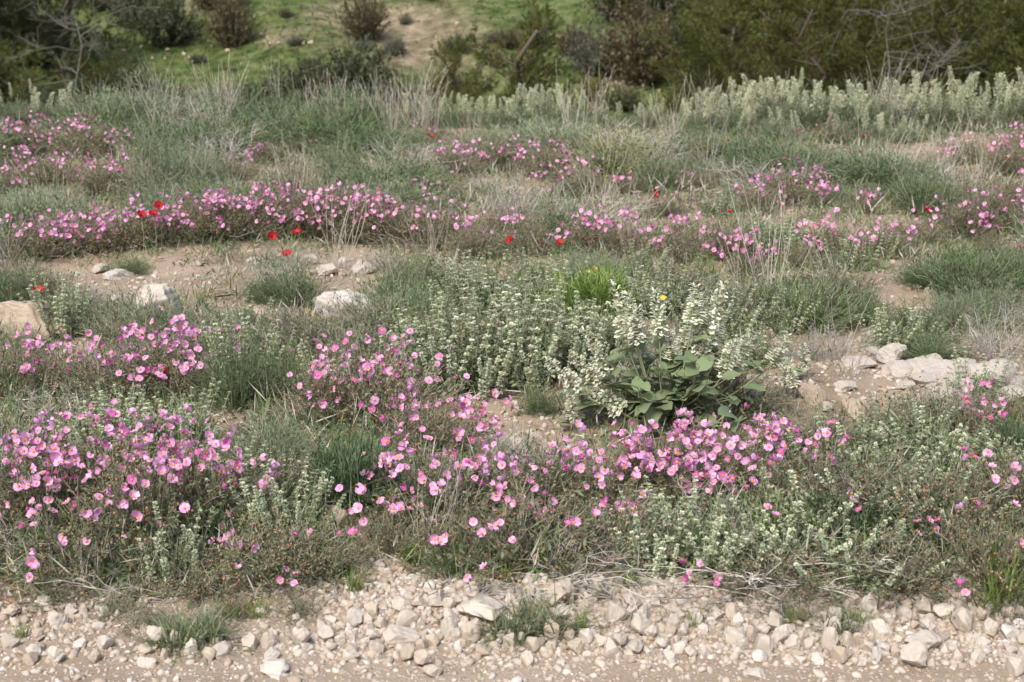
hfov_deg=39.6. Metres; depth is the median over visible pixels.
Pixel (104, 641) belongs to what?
cobble
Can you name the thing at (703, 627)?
cobble
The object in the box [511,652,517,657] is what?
cobble
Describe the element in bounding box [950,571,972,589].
cobble
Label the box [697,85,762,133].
pale ridge plant
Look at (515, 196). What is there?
twig shrub
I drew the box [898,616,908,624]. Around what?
cobble
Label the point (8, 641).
cobble
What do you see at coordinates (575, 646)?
cobble
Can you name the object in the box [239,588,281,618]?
grass tuft
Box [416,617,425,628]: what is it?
cobble
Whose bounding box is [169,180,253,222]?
wiry shrub
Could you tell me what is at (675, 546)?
silver herb
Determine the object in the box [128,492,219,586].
silver herb
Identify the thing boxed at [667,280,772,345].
silver herb
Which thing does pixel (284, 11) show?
hillside shrub
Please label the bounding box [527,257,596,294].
silver herb
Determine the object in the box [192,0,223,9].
hillside shrub
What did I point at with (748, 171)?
wiry shrub
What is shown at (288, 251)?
red flower
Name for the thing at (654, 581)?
dead branch
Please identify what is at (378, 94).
dry stalk tuft
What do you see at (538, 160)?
rockrose bush
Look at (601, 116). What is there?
pale ridge plant
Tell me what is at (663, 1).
pine tree
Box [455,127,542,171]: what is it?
rockrose bush
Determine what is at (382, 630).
cobble
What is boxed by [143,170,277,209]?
green shrub
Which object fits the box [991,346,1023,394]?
twig shrub
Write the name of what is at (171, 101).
dry stalk tuft
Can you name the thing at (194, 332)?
rockrose bush
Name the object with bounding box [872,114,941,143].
pale ridge plant
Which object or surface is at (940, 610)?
cobble
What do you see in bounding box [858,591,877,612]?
cobble
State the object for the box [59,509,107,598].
dry stalk tuft
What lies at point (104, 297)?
twig shrub
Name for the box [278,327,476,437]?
rockrose bush
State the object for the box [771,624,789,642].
cobble
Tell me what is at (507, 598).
cobble
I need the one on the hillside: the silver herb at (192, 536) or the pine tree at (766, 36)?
the pine tree at (766, 36)
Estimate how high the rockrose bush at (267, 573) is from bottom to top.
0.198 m
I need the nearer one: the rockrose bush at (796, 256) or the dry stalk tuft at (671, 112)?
the rockrose bush at (796, 256)
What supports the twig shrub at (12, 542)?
on the ground at (164, 261)
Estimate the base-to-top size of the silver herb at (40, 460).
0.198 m
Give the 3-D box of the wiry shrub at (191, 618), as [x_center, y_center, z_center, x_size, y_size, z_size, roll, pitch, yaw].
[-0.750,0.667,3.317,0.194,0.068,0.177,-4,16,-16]
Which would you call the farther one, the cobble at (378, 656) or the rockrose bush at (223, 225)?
the rockrose bush at (223, 225)
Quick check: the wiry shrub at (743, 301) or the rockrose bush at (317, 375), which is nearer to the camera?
the rockrose bush at (317, 375)
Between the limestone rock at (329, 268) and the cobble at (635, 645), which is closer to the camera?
the cobble at (635, 645)
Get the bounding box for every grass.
[0,106,1023,237]
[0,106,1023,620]
[17,0,866,120]
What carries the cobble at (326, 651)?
on the gravel track
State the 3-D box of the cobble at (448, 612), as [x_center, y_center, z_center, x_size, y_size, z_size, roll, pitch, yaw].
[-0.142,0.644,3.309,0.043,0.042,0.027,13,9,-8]
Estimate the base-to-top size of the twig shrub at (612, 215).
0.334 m
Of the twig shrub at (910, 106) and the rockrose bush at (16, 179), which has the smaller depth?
the rockrose bush at (16, 179)
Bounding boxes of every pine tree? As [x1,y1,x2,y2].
[0,0,29,69]
[0,0,89,100]
[0,39,85,110]
[0,41,61,110]
[4,0,144,79]
[14,41,126,120]
[634,0,716,26]
[639,0,787,104]
[655,0,823,120]
[656,37,751,121]
[664,0,766,72]
[679,0,836,80]
[692,0,850,116]
[723,0,923,121]
[770,0,928,102]
[784,0,896,77]
[789,0,978,114]
[793,0,979,84]
[825,0,1023,108]
[847,0,1023,125]
[910,0,1023,97]
[930,0,1023,100]
[979,0,1023,85]
[991,0,1023,104]
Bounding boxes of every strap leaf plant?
[723,507,767,555]
[746,493,793,536]
[962,523,1022,579]
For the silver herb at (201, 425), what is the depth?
4.22 m
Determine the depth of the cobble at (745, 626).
3.31 m
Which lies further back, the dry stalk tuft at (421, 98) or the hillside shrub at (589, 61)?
the hillside shrub at (589, 61)
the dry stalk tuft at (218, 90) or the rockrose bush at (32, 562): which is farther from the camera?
the dry stalk tuft at (218, 90)
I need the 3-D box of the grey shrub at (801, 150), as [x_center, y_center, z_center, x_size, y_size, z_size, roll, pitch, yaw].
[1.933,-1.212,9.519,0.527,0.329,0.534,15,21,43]
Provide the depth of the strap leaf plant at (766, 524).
3.67 m
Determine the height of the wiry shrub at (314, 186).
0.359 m
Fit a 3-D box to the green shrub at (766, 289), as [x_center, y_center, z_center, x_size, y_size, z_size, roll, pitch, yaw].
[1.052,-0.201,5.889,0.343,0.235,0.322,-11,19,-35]
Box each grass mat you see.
[121,620,178,655]
[125,603,194,663]
[134,605,223,670]
[159,592,264,666]
[460,600,542,651]
[475,574,592,651]
[482,576,616,646]
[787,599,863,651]
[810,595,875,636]
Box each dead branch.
[0,546,50,588]
[11,539,169,614]
[117,555,305,631]
[277,555,385,608]
[430,559,622,613]
[444,547,610,616]
[521,529,711,614]
[522,523,722,650]
[611,547,807,614]
[647,538,857,618]
[716,509,898,601]
[759,530,916,592]
[773,515,934,600]
[871,523,1023,613]
[938,547,1023,604]
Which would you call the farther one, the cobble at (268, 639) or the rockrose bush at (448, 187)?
the rockrose bush at (448, 187)
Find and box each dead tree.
[0,0,173,109]
[814,0,992,102]
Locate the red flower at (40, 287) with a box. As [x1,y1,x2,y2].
[32,285,43,291]
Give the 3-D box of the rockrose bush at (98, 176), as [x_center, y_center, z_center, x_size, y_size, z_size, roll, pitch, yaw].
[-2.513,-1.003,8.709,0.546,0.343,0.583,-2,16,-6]
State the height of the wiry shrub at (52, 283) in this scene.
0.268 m
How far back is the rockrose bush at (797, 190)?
8.44 m
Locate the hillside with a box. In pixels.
[0,0,992,124]
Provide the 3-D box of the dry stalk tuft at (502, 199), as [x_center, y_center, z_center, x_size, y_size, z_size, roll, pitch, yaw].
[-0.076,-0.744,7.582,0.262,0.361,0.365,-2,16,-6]
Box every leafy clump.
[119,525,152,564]
[382,307,432,333]
[394,535,432,567]
[538,285,591,316]
[539,259,642,320]
[584,273,638,316]
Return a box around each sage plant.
[542,279,792,434]
[557,393,592,430]
[775,357,800,394]
[793,342,822,380]
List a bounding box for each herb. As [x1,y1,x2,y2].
[0,401,84,451]
[0,427,60,493]
[16,271,111,341]
[44,378,145,437]
[65,384,189,465]
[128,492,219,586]
[137,377,230,456]
[181,313,285,390]
[191,431,266,493]
[205,448,332,536]
[208,290,273,335]
[231,313,308,375]
[244,468,346,542]
[297,335,375,386]
[371,312,414,353]
[374,308,459,368]
[379,287,542,400]
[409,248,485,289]
[428,245,541,318]
[458,269,617,393]
[506,246,573,285]
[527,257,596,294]
[532,291,647,370]
[588,262,656,310]
[591,483,682,541]
[606,475,767,589]
[619,239,671,275]
[623,265,718,323]
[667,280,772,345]
[683,502,795,586]
[694,189,741,218]
[721,318,789,368]
[730,458,894,562]
[738,424,880,491]
[744,287,820,334]
[746,212,804,262]
[750,501,950,598]
[771,401,948,482]
[785,229,825,261]
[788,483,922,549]
[803,449,976,536]
[817,235,879,271]
[839,235,898,270]
[843,389,1001,448]
[852,302,942,355]
[859,223,906,259]
[865,399,1023,490]
[884,464,1011,537]
[900,302,963,343]
[942,419,1023,488]
[947,346,1015,399]
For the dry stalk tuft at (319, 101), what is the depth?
11.10 m
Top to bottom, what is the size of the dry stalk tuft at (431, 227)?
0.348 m
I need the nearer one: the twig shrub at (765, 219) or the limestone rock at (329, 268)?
the limestone rock at (329, 268)
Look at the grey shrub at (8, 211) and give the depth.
7.54 m
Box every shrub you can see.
[0,0,94,65]
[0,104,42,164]
[0,164,74,241]
[0,165,114,221]
[0,183,64,216]
[0,201,26,257]
[0,248,56,289]
[0,252,86,301]
[0,259,58,301]
[0,262,28,301]
[0,313,49,355]
[0,335,31,365]
[0,335,74,379]
[0,381,110,427]
[0,404,72,452]
[0,415,48,466]
[0,444,15,484]
[0,473,27,525]
[0,509,82,571]
[2,193,137,251]
[16,576,87,613]
[27,90,171,146]
[44,264,131,314]
[47,72,163,128]
[56,347,151,396]
[57,86,153,116]
[59,114,218,151]
[63,57,170,104]
[73,275,194,344]
[75,78,217,133]
[83,0,127,9]
[85,164,147,189]
[86,584,148,622]
[97,67,223,119]
[97,113,186,170]
[98,302,179,357]
[99,151,198,199]
[101,247,161,276]
[105,0,153,27]
[105,167,201,208]
[111,178,193,219]
[116,323,195,360]
[116,595,184,638]
[124,0,206,45]
[130,94,291,156]
[131,132,227,189]
[131,139,249,178]
[139,180,175,203]
[143,78,202,103]
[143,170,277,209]
[157,84,254,140]
[158,321,238,357]
[159,301,250,348]
[160,297,255,339]
[162,117,279,164]
[162,604,225,647]
[163,90,232,118]
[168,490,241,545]
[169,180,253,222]
[173,176,253,202]
[176,105,233,132]
[178,10,201,38]
[179,318,292,413]
[188,52,208,63]
[188,74,314,139]
[188,79,258,109]
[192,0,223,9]
[194,421,245,450]
[196,0,264,48]
[197,172,305,208]
[199,585,257,625]
[212,98,295,124]
[217,378,316,473]
[228,73,289,106]
[229,274,285,304]
[231,433,332,504]
[236,88,326,143]
[243,240,311,285]
[244,255,332,308]
[245,77,368,126]
[247,343,315,404]
[248,140,329,201]
[249,298,333,341]
[251,98,402,157]
[255,285,346,353]
[262,48,333,101]
[262,236,326,270]
[264,587,334,627]
[277,8,295,16]
[285,33,307,44]
[286,82,392,136]
[289,118,447,158]
[290,160,361,213]
[292,82,417,122]
[294,309,409,371]
[295,420,413,513]
[297,31,400,96]
[298,444,350,484]
[299,55,321,68]
[300,127,365,184]
[301,534,373,580]
[305,71,374,103]
[308,287,431,347]
[309,157,385,189]
[316,167,404,201]
[319,133,475,202]
[322,82,405,129]
[324,282,398,329]
[326,250,449,311]
[329,0,391,40]
[349,164,457,214]
[353,244,417,273]
[355,37,377,49]
[357,131,475,179]
[363,269,461,320]
[364,435,487,523]
[368,235,442,289]
[370,74,421,100]
[373,301,460,349]
[381,35,409,56]
[383,84,443,111]
[386,35,404,51]
[388,291,463,323]
[397,10,412,24]
[401,306,464,328]
[415,305,527,383]
[415,522,498,580]
[421,115,524,164]
[425,71,474,98]
[441,28,474,52]
[459,408,573,481]
[460,167,510,193]
[464,112,611,148]
[466,167,602,224]
[481,27,498,42]
[485,428,635,516]
[488,55,505,67]
[490,16,522,45]
[495,30,524,47]
[504,105,617,160]
[510,194,618,242]
[510,372,569,417]
[515,19,529,27]
[516,179,656,237]
[521,19,551,47]
[536,295,617,349]
[543,128,605,162]
[545,508,651,583]
[546,240,630,275]
[548,237,653,286]
[554,15,595,53]
[561,1,628,78]
[565,117,702,162]
[567,107,677,180]
[572,135,633,179]
[578,337,721,390]
[581,0,654,19]
[585,0,693,86]
[594,128,692,178]
[598,82,644,110]
[617,0,649,23]
[619,146,698,192]
[621,324,693,361]
[629,246,724,301]
[630,127,772,161]
[640,461,767,578]
[641,0,666,9]
[642,0,722,62]
[643,123,797,152]
[645,139,724,175]
[662,149,731,181]
[673,349,815,438]
[673,585,737,625]
[678,118,724,156]
[693,127,842,167]
[697,269,776,324]
[698,274,781,308]
[700,146,850,200]
[715,134,775,177]
[717,211,823,260]
[719,154,777,182]
[724,127,861,186]
[729,269,806,314]
[739,77,883,132]
[742,210,791,235]
[744,261,890,339]
[759,596,828,633]
[760,380,870,461]
[764,133,830,166]
[774,324,826,359]
[775,147,848,188]
[787,309,899,366]
[795,244,902,311]
[798,274,865,318]
[801,173,888,206]
[804,586,872,630]
[811,131,923,189]
[822,140,914,170]
[826,96,925,128]
[833,280,894,326]
[842,145,943,193]
[853,369,1005,438]
[862,78,952,123]
[864,168,976,210]
[873,297,946,338]
[881,158,962,216]
[886,233,1023,297]
[887,100,968,129]
[887,255,943,289]
[890,152,951,182]
[891,153,1002,192]
[893,219,1023,308]
[895,320,978,360]
[901,273,1010,335]
[915,373,995,411]
[926,263,1023,325]
[931,160,1019,223]
[934,261,1020,307]
[942,303,1023,362]
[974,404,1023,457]
[975,584,1023,628]
[981,225,1023,297]
[986,292,1023,330]
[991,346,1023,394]
[994,85,1023,126]
[998,232,1023,260]
[1000,209,1023,242]
[1000,287,1023,323]
[1007,409,1023,454]
[1011,503,1023,538]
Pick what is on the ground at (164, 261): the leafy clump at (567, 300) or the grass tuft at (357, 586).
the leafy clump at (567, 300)
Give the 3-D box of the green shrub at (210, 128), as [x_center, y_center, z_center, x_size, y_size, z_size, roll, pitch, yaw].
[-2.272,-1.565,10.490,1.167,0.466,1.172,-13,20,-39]
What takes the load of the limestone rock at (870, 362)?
on the ground at (164, 261)
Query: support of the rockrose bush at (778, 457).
on the ground at (164, 261)
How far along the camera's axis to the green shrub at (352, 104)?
11.13 m
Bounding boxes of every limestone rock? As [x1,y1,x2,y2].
[0,300,62,343]
[91,263,109,272]
[103,268,134,279]
[133,283,182,321]
[207,286,232,296]
[245,257,261,266]
[251,307,275,322]
[302,254,319,264]
[310,289,380,328]
[316,263,340,275]
[324,504,348,527]
[351,261,376,275]
[508,409,522,416]
[613,416,627,430]
[781,379,801,388]
[796,382,826,405]
[808,221,826,233]
[822,404,833,410]
[832,380,856,390]
[840,394,869,420]
[841,355,877,368]
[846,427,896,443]
[863,346,879,358]
[876,343,906,363]
[876,393,895,406]
[881,360,913,376]
[895,380,916,388]
[905,353,941,376]
[905,372,945,387]
[921,367,949,380]
[924,287,936,304]
[928,359,956,374]
[929,386,961,398]
[947,362,999,383]
[951,377,980,391]
[955,357,975,362]
[981,358,1017,378]
[993,384,1023,401]
[1003,375,1023,384]
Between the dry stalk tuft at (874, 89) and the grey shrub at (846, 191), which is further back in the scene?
the dry stalk tuft at (874, 89)
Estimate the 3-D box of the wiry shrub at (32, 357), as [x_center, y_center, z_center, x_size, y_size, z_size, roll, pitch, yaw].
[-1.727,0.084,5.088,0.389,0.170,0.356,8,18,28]
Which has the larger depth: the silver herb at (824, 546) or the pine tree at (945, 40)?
the pine tree at (945, 40)
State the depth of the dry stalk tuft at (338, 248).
6.82 m
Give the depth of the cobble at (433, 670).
3.10 m
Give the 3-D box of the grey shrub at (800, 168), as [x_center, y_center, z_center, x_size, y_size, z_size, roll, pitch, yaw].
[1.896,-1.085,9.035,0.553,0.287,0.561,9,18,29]
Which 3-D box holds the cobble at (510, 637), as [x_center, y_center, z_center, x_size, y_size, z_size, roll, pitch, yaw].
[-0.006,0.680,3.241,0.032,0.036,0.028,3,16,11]
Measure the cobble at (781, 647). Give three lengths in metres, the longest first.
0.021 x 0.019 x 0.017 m
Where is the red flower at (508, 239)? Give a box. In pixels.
[505,236,511,263]
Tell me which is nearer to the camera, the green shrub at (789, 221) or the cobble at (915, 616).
the cobble at (915, 616)
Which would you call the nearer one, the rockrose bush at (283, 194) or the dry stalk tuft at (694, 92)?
the rockrose bush at (283, 194)
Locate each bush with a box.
[0,107,37,127]
[0,110,73,160]
[0,145,50,174]
[0,163,35,193]
[0,197,49,238]
[0,208,84,264]
[0,322,61,400]
[0,398,207,526]
[0,412,135,545]
[1,472,162,593]
[9,326,94,397]
[12,141,90,188]
[15,401,243,559]
[20,210,103,257]
[29,111,131,161]
[43,329,172,409]
[49,202,147,261]
[55,150,142,202]
[86,306,206,406]
[87,200,177,254]
[91,128,135,160]
[100,192,189,250]
[120,346,216,416]
[133,537,267,615]
[138,324,247,377]
[139,190,225,247]
[142,413,280,535]
[167,192,271,244]
[171,188,256,240]
[182,503,346,610]
[202,188,281,243]
[211,146,261,181]
[219,188,301,243]
[240,181,330,240]
[243,141,299,164]
[250,507,383,604]
[255,182,346,241]
[263,178,333,239]
[264,333,381,430]
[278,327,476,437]
[279,134,333,155]
[295,182,387,242]
[301,183,379,246]
[311,185,403,245]
[311,330,425,388]
[335,478,458,571]
[337,181,420,228]
[343,187,440,247]
[343,427,507,533]
[366,186,465,250]
[373,388,513,463]
[390,208,488,250]
[408,120,454,145]
[409,495,526,580]
[410,168,472,200]
[416,469,645,605]
[422,138,490,178]
[431,413,630,536]
[435,214,516,264]
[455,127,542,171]
[468,206,533,234]
[495,212,571,258]
[499,137,580,180]
[527,154,612,198]
[546,446,663,525]
[550,203,625,254]
[567,466,684,581]
[586,407,730,505]
[594,419,680,497]
[597,207,659,260]
[605,169,652,197]
[606,451,740,519]
[631,185,696,220]
[632,211,720,263]
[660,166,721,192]
[674,399,831,505]
[678,503,861,609]
[683,106,729,127]
[694,213,761,260]
[719,237,776,277]
[729,419,943,539]
[731,181,792,214]
[743,156,851,207]
[747,425,849,471]
[767,235,827,271]
[786,207,880,263]
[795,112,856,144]
[813,515,980,626]
[834,186,891,214]
[842,445,1022,566]
[850,217,928,260]
[884,208,952,245]
[925,185,1011,241]
[928,132,1004,164]
[932,500,1023,603]
[935,393,1010,444]
[939,433,1023,528]
[951,378,1023,429]
[958,183,1023,235]
[963,213,1022,261]
[973,121,1023,178]
[991,168,1023,203]
[995,120,1023,148]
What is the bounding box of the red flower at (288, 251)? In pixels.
[281,249,290,264]
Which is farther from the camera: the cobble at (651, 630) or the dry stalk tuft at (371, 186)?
the dry stalk tuft at (371, 186)
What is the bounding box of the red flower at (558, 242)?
[556,239,563,261]
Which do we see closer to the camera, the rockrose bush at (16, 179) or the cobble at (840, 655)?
the cobble at (840, 655)
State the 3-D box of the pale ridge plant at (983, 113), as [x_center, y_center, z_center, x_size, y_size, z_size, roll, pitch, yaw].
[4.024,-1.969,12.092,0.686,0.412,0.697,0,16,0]
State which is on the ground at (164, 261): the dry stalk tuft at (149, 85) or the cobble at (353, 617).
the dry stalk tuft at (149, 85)
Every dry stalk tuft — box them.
[0,196,45,268]
[10,152,85,209]
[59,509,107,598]
[66,79,110,118]
[92,137,149,196]
[121,66,187,132]
[126,71,169,110]
[135,70,206,126]
[138,53,197,110]
[144,305,247,360]
[175,123,215,186]
[181,71,231,118]
[183,133,273,193]
[184,60,264,131]
[185,81,237,125]
[189,71,241,120]
[193,48,248,111]
[200,54,248,106]
[212,68,253,130]
[258,58,295,106]
[272,145,326,197]
[279,128,316,177]
[291,64,343,104]
[301,78,350,122]
[305,72,368,123]
[309,178,370,269]
[312,71,345,123]
[313,70,376,132]
[329,74,382,107]
[351,173,391,204]
[354,74,394,120]
[358,80,414,131]
[360,73,394,120]
[361,73,418,133]
[366,235,430,286]
[372,45,447,125]
[372,76,407,125]
[376,82,446,139]
[384,66,451,123]
[387,60,446,130]
[390,193,449,259]
[397,67,447,117]
[399,458,463,548]
[401,59,448,135]
[430,451,482,530]
[437,98,481,148]
[479,165,522,226]
[514,96,578,146]
[547,134,630,215]
[552,68,610,132]
[583,61,614,124]
[602,150,686,239]
[638,96,659,133]
[643,72,697,139]
[681,70,727,113]
[691,110,730,176]
[692,71,728,124]
[715,109,760,160]
[717,213,778,296]
[727,174,830,291]
[772,68,806,118]
[772,117,813,152]
[800,228,856,296]
[812,292,900,379]
[820,117,895,158]
[842,51,919,114]
[852,75,888,118]
[867,53,936,129]
[868,111,927,185]
[883,67,928,124]
[916,66,947,130]
[922,103,975,172]
[945,117,1023,186]
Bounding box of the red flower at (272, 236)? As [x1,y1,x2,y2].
[268,231,276,258]
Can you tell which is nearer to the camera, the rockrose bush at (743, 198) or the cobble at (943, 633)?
the cobble at (943, 633)
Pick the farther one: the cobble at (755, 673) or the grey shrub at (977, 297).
the grey shrub at (977, 297)
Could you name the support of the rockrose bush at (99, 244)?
on the ground at (164, 261)
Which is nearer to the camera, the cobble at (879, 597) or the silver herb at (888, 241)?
the cobble at (879, 597)
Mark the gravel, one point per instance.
(406, 584)
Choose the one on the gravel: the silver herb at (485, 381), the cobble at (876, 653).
the cobble at (876, 653)
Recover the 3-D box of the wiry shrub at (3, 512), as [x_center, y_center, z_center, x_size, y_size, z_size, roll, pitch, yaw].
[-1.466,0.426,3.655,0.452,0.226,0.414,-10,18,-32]
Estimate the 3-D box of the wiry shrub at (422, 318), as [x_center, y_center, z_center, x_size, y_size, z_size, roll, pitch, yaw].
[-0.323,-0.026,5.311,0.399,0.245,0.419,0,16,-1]
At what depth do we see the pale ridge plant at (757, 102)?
11.59 m
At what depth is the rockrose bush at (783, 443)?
4.15 m
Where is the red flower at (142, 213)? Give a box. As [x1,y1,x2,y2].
[137,210,146,253]
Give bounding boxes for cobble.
[0,633,19,649]
[1,604,20,615]
[1,660,7,666]
[11,627,17,632]
[23,651,38,665]
[25,644,41,652]
[30,628,44,641]
[33,619,39,628]
[34,595,53,605]
[47,611,68,629]
[47,646,64,663]
[65,603,77,614]
[73,638,86,648]
[79,603,87,611]
[87,649,101,662]
[92,621,105,629]
[97,635,112,648]
[136,656,156,667]
[138,644,153,655]
[139,623,147,633]
[146,625,166,643]
[160,648,168,660]
[170,629,181,644]
[183,638,197,654]
[202,647,216,660]
[212,637,222,644]
[212,640,231,658]
[241,633,257,650]
[260,631,277,648]
[260,658,289,678]
[264,646,280,660]
[269,627,278,637]
[279,644,285,649]
[293,627,311,645]
[301,642,311,650]
[301,652,309,658]
[317,618,327,628]
[317,624,334,640]
[323,648,330,654]
[325,616,336,623]
[325,640,337,649]
[334,625,342,631]
[334,635,341,642]
[342,649,358,660]
[343,608,362,627]
[345,626,352,633]
[345,643,357,650]
[348,630,358,639]
[353,603,363,608]
[361,612,373,623]
[361,637,369,643]
[363,600,377,617]
[366,620,374,628]
[366,629,379,639]
[369,639,384,653]
[375,651,382,659]
[376,616,387,628]
[378,627,385,634]
[379,604,388,611]
[382,625,419,645]
[391,595,411,611]
[397,608,418,625]
[400,643,415,659]
[412,596,426,605]
[414,649,431,664]
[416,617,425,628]
[416,639,425,649]
[417,605,424,610]
[419,629,427,637]
[423,664,443,677]
[424,606,431,616]
[424,633,442,645]
[428,589,444,605]
[430,617,438,625]
[440,617,456,640]
[442,597,456,608]
[443,607,459,624]
[451,628,461,641]
[453,593,507,620]
[454,641,461,653]
[461,617,480,643]
[463,584,479,597]
[475,642,491,655]
[496,630,504,638]
[503,632,514,648]
[505,592,515,601]
[510,645,515,651]
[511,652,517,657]
[513,598,523,607]
[518,631,525,642]
[520,650,533,666]
[522,583,535,595]
[525,637,544,652]
[532,618,544,629]
[533,594,544,606]
[543,619,559,640]
[544,577,574,605]
[545,638,557,650]
[548,604,570,618]
[555,647,562,656]
[563,628,574,640]
[567,592,574,603]
[567,610,578,620]
[567,638,583,655]
[569,602,576,611]
[577,590,597,606]
[578,599,590,609]
[578,628,596,643]
[586,573,608,595]
[586,614,596,621]
[595,634,606,647]
[597,606,606,616]
[597,618,608,628]
[603,637,619,657]
[605,600,629,622]
[611,632,627,645]
[614,626,620,632]
[615,651,622,657]
[623,591,640,606]
[623,649,634,658]
[625,638,643,653]
[627,605,637,612]
[630,612,650,634]
[637,609,649,618]
[643,646,654,654]
[644,624,656,636]
[648,594,660,607]
[656,637,668,647]
[663,650,677,664]
[664,626,675,634]
[666,613,680,633]
[670,607,679,612]
[671,599,677,607]
[672,635,680,642]
[673,640,686,654]
[675,609,684,618]
[678,623,687,635]
[682,601,690,605]
[684,645,696,656]
[688,608,698,615]
[690,640,698,646]
[692,612,702,624]
[697,623,708,634]
[699,647,708,655]
[705,616,717,626]
[707,606,724,621]
[710,633,719,640]
[711,642,721,650]
[714,622,724,630]
[725,602,736,620]
[725,626,745,645]
[732,612,745,626]
[732,647,744,655]
[737,637,748,648]
[743,623,753,630]
[743,667,765,679]
[746,627,757,642]
[748,603,759,617]
[752,649,766,662]
[754,634,772,654]
[755,623,770,633]
[764,609,783,629]
[767,652,774,657]
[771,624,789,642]
[778,644,786,649]
[782,653,791,657]
[784,633,799,648]
[786,623,792,632]
[794,655,806,662]
[798,631,803,639]
[804,637,813,649]
[805,628,814,635]
[811,652,823,664]
[813,622,819,628]
[813,647,821,652]
[820,606,842,620]
[820,626,838,650]
[824,616,840,630]
[829,646,851,663]
[842,634,852,647]
[843,600,852,608]
[843,619,857,627]
[852,647,859,654]
[856,658,866,667]
[857,632,863,638]
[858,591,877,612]
[861,612,872,620]
[861,639,874,651]
[867,635,875,643]
[869,618,892,638]
[871,646,882,662]
[872,606,877,614]
[874,588,886,601]
[877,641,890,651]
[890,643,900,655]
[894,634,902,642]
[895,604,911,619]
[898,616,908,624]
[900,641,927,666]
[903,600,912,605]
[904,629,941,648]
[910,620,918,628]
[911,611,919,620]
[912,596,930,613]
[919,617,937,631]
[924,613,935,623]
[927,658,935,665]
[931,603,954,618]
[936,627,950,641]
[939,644,949,654]
[948,640,956,647]
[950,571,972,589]
[951,607,973,632]
[951,648,963,661]
[958,635,964,644]
[961,597,968,604]
[967,602,975,607]
[968,606,977,615]
[969,657,975,665]
[970,648,983,661]
[973,633,977,640]
[976,606,985,620]
[976,636,990,645]
[981,646,991,654]
[982,617,998,637]
[994,612,1003,625]
[996,650,1002,658]
[997,641,1003,647]
[1000,623,1019,638]
[1002,606,1014,620]
[1003,643,1017,652]
[1004,617,1011,624]
[1004,657,1023,676]
[1006,653,1016,658]
[1010,618,1023,629]
[1015,632,1023,643]
[1017,647,1023,657]
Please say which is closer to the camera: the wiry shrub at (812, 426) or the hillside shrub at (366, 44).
the wiry shrub at (812, 426)
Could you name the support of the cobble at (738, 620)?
on the gravel
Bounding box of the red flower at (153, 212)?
[148,209,157,254]
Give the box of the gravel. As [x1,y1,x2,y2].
[0,539,1023,681]
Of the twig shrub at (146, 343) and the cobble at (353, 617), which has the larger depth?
the twig shrub at (146, 343)
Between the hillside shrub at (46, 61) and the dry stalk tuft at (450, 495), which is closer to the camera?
the dry stalk tuft at (450, 495)
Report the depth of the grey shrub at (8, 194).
8.24 m
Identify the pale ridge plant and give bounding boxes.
[0,79,48,127]
[28,81,81,127]
[397,91,453,127]
[435,93,495,127]
[466,95,520,128]
[494,83,558,128]
[534,83,592,127]
[580,100,622,127]
[624,94,676,127]
[670,91,725,134]
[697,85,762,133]
[728,73,801,128]
[733,106,812,141]
[767,67,838,133]
[801,84,873,131]
[822,105,888,143]
[840,79,925,133]
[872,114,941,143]
[879,72,952,131]
[910,65,979,131]
[948,85,1014,132]
[983,66,1023,129]
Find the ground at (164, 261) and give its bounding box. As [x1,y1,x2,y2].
[0,121,1023,610]
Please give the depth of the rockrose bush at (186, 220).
7.21 m
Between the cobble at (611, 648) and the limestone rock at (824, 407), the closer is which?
the cobble at (611, 648)
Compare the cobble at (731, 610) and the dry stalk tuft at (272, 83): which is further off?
the dry stalk tuft at (272, 83)
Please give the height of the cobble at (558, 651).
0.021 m
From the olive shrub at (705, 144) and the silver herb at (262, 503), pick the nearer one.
the silver herb at (262, 503)
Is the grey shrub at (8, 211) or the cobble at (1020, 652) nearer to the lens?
the cobble at (1020, 652)
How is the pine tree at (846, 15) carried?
on the hillside
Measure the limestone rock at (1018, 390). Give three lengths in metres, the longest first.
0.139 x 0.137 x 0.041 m
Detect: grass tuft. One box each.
[6,618,39,638]
[213,592,251,619]
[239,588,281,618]
[333,563,378,592]
[474,556,530,584]
[558,604,608,632]
[610,559,645,589]
[683,610,704,628]
[772,604,812,624]
[854,612,880,626]
[956,542,1023,616]
[978,551,1023,605]
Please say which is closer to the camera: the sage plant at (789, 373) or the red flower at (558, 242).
the sage plant at (789, 373)
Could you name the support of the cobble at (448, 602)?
on the gravel
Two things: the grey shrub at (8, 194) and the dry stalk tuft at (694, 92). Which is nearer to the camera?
the grey shrub at (8, 194)
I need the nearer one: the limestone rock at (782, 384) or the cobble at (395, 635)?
the cobble at (395, 635)
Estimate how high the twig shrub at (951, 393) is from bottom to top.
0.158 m
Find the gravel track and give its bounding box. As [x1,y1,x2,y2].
[0,578,1023,681]
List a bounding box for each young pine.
[428,35,499,116]
[436,0,568,119]
[495,53,576,112]
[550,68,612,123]
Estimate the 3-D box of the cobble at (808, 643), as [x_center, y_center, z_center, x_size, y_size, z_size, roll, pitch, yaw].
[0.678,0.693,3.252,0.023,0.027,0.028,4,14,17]
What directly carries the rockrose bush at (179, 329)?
on the ground at (164, 261)
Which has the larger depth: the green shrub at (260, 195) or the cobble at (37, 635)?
the green shrub at (260, 195)
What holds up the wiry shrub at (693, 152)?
on the ground at (164, 261)
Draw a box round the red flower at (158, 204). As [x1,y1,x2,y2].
[153,201,162,250]
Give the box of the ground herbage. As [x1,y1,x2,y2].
[0,119,1023,611]
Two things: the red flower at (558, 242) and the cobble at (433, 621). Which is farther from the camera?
the red flower at (558, 242)
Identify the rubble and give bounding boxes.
[24,176,1023,545]
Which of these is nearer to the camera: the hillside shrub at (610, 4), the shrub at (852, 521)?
the shrub at (852, 521)

